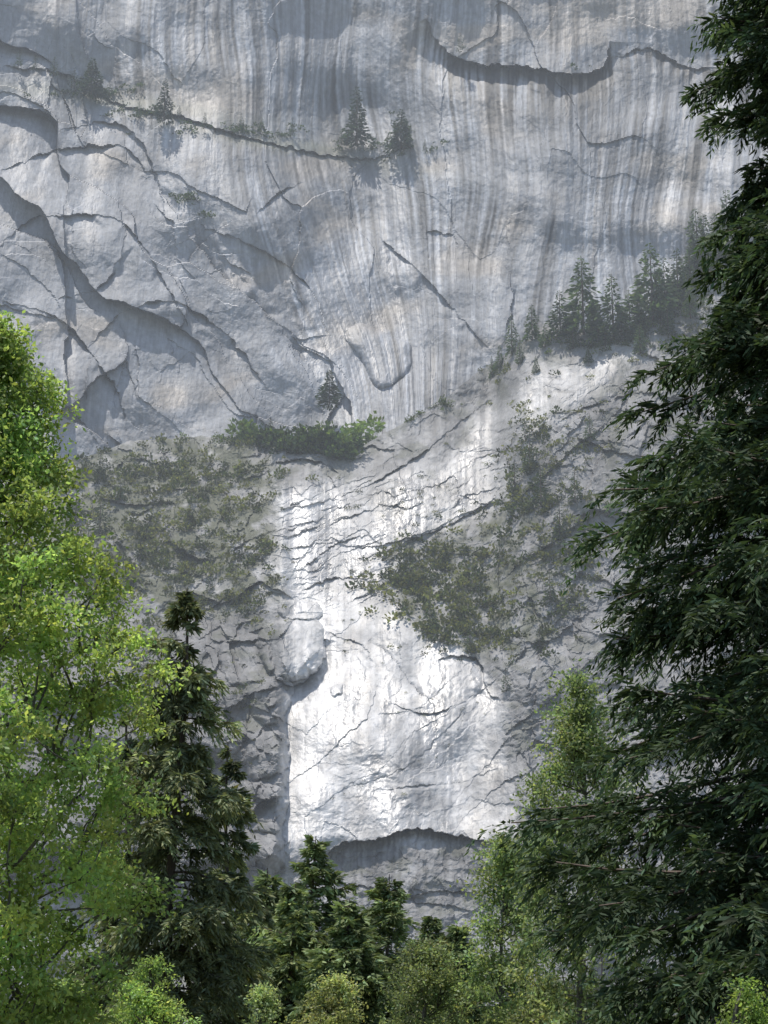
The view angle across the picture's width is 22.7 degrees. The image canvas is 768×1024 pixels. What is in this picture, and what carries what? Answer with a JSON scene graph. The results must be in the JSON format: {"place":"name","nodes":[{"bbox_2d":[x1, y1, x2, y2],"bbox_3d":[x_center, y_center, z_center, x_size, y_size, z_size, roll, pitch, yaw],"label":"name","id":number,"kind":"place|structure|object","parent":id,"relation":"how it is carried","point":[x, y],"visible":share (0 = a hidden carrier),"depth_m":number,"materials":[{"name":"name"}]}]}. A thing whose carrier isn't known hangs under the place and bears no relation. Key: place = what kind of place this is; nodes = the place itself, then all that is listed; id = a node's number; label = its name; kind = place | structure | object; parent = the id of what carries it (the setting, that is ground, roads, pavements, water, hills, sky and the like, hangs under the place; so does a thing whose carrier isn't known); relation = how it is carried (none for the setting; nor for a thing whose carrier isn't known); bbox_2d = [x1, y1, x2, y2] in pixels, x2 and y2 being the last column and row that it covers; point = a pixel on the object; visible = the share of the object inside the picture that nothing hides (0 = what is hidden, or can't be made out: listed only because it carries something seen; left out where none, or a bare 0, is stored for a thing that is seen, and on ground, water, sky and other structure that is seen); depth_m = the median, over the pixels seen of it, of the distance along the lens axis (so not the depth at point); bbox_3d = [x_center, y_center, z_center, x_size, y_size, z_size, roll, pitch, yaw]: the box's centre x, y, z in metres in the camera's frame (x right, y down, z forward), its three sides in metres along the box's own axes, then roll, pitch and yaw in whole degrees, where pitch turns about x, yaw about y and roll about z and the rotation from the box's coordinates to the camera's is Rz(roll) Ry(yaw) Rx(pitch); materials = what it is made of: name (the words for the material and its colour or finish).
{"place":"outdoors","nodes":[
{"label":"outdoors","id":0,"kind":"place"},
{"bbox_2d":[0,0,767,458],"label":"granite cliff","id":1,"kind":"structure","parent":0,"point":[398,288],"depth_m":572.74,"materials":[{"name":"grey stone"}]},
{"bbox_2d":[75,57,106,99],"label":"pine tree","id":2,"kind":"object","parent":1,"relation":"on","point":[98,91],"visible":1,"depth_m":604.80,"materials":[{"name":"green plant"}]},
{"bbox_2d":[154,78,174,124],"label":"pine tree","id":3,"kind":"object","parent":1,"relation":"on","point":[161,113],"visible":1,"depth_m":593.70,"materials":[{"name":"green plant"}]},
{"bbox_2d":[14,33,591,217],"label":"cliff ledge vegetation","id":4,"kind":"object","parent":1,"relation":"on","point":[188,195],"visible":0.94,"depth_m":600.47,"materials":[{"name":"green plant"}]},
{"bbox_2d":[314,369,343,410],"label":"pine tree","id":5,"kind":"object","parent":1,"relation":"on","point":[333,398],"visible":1,"depth_m":520.62,"materials":[{"name":"green plant"}]},
{"bbox_2d":[341,86,376,147],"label":"pine tree","id":6,"kind":"object","parent":1,"relation":"on","point":[347,140],"visible":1,"depth_m":611.15,"materials":[{"name":"green plant"}]},
{"bbox_2d":[383,109,413,153],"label":"pine tree","id":7,"kind":"object","parent":1,"relation":"on","point":[401,138],"visible":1,"depth_m":603.03,"materials":[{"name":"green plant"}]},
{"bbox_2d":[0,237,767,1023],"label":"granite slope","id":8,"kind":"structure","parent":0,"point":[326,727],"depth_m":390.98,"materials":[{"name":"grey stone"}]},
{"bbox_2d":[225,410,385,461],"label":"meadow bushes","id":9,"kind":"object","parent":8,"relation":"on","point":[336,444],"visible":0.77,"depth_m":466.16,"materials":[{"name":"green plant"}]},
{"bbox_2d":[29,242,727,798],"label":"hillside shrubs","id":10,"kind":"object","parent":8,"relation":"on","point":[407,580],"visible":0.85,"depth_m":423.45,"materials":[{"name":"green plant"}]},
{"bbox_2d":[486,172,763,379],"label":"ridge conifers","id":11,"kind":"object","parent":8,"relation":"on","point":[597,328],"visible":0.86,"depth_m":472.56,"materials":[{"name":"green plant"}]},
{"label":"ground","id":12,"kind":"structure","parent":0,"visible":0},
{"bbox_2d":[26,974,104,1023],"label":"alder bush","id":13,"kind":"object","parent":12,"relation":"on","point":[62,983],"visible":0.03,"depth_m":34.95,"materials":[{"name":"green plant"}]},
{"bbox_2d":[0,304,199,1023],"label":"maple tree","id":14,"kind":"object","parent":12,"relation":"on","point":[25,458],"visible":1,"depth_m":24.77,"materials":[{"name":"green plant"}]},
{"bbox_2d":[49,708,160,1022],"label":"fir tree","id":15,"kind":"object","parent":12,"relation":"on","point":[131,743],"visible":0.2,"depth_m":45.96,"materials":[{"name":"green plant"}]},
{"bbox_2d":[97,951,202,1023],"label":"alder bush","id":16,"kind":"object","parent":12,"relation":"on","point":[153,1003],"visible":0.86,"depth_m":34.79,"materials":[{"name":"green plant"}]},
{"bbox_2d":[81,588,281,1023],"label":"fir tree","id":17,"kind":"object","parent":12,"relation":"on","point":[202,927],"visible":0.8,"depth_m":43.26,"materials":[{"name":"green plant"}]},
{"bbox_2d":[184,742,281,1023],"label":"fir tree","id":18,"kind":"object","parent":12,"relation":"on","point":[263,954],"visible":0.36,"depth_m":49.56,"materials":[{"name":"green plant"}]},
{"bbox_2d":[224,868,289,1015],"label":"fir tree","id":19,"kind":"object","parent":12,"relation":"on","point":[265,879],"visible":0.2,"depth_m":70.72,"materials":[{"name":"green plant"}]},
{"bbox_2d":[237,980,285,1023],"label":"alder bush","id":20,"kind":"object","parent":12,"relation":"on","point":[263,1002],"visible":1,"depth_m":40.68,"materials":[{"name":"green plant"}]},
{"bbox_2d":[258,882,331,1023],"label":"fir tree","id":21,"kind":"object","parent":12,"relation":"on","point":[290,909],"visible":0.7,"depth_m":60.26,"materials":[{"name":"green plant"}]},
{"bbox_2d":[246,834,386,1020],"bbox_3d":[-2.272,16.669,63.933,5.305,11.822,5.430,12,-22,-33],"label":"fir tree","id":22,"kind":"object","parent":12,"relation":"on","point":[314,851],"visible":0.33,"depth_m":65.00,"materials":[{"name":"green plant"}]},
{"bbox_2d":[281,970,386,1023],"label":"alder bush","id":23,"kind":"object","parent":12,"relation":"on","point":[331,994],"visible":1,"depth_m":40.57,"materials":[{"name":"green plant"}]},
{"bbox_2d":[286,900,404,1023],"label":"fir tree","id":24,"kind":"object","parent":12,"relation":"on","point":[356,953],"visible":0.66,"depth_m":58.07,"materials":[{"name":"green plant"}]},
{"bbox_2d":[0,930,730,1023],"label":"forest","id":25,"kind":"object","parent":12,"relation":"on","point":[601,966],"visible":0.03,"depth_m":179.28,"materials":[{"name":"green plant"}]},
{"bbox_2d":[360,874,446,1023],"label":"fir tree","id":26,"kind":"object","parent":12,"relation":"on","point":[385,914],"visible":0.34,"depth_m":68.40,"materials":[{"name":"green plant"}]},
{"bbox_2d":[370,930,489,1023],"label":"alder bush","id":27,"kind":"object","parent":12,"relation":"on","point":[431,957],"visible":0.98,"depth_m":53.23,"materials":[{"name":"green plant"}]},
{"bbox_2d":[392,915,480,1009],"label":"fir tree","id":28,"kind":"object","parent":12,"relation":"on","point":[431,924],"visible":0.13,"depth_m":74.41,"materials":[{"name":"green plant"}]},
{"bbox_2d":[419,924,505,1023],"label":"fir tree","id":29,"kind":"object","parent":12,"relation":"on","point":[456,934],"visible":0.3,"depth_m":64.09,"materials":[{"name":"green plant"}]},
{"bbox_2d":[440,821,572,1023],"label":"oak tree","id":30,"kind":"object","parent":12,"relation":"on","point":[497,877],"visible":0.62,"depth_m":52.73,"materials":[{"name":"green plant"}]},
{"bbox_2d":[498,972,593,1023],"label":"alder bush","id":31,"kind":"object","parent":12,"relation":"on","point":[520,1019],"visible":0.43,"depth_m":50.19,"materials":[{"name":"green plant"}]},
{"bbox_2d":[480,658,667,1023],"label":"oak tree","id":32,"kind":"object","parent":12,"relation":"on","point":[580,741],"visible":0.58,"depth_m":49.75,"materials":[{"name":"green plant"}]},
{"bbox_2d":[463,0,767,1023],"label":"cedar tree","id":33,"kind":"object","parent":12,"relation":"on","point":[721,896],"visible":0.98,"depth_m":32.63,"materials":[{"name":"green plant"}]},
{"bbox_2d":[708,973,767,1023],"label":"alder bush","id":34,"kind":"object","parent":12,"relation":"on","point":[750,1011],"visible":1,"depth_m":25.11,"materials":[{"name":"green plant"}]}
]}

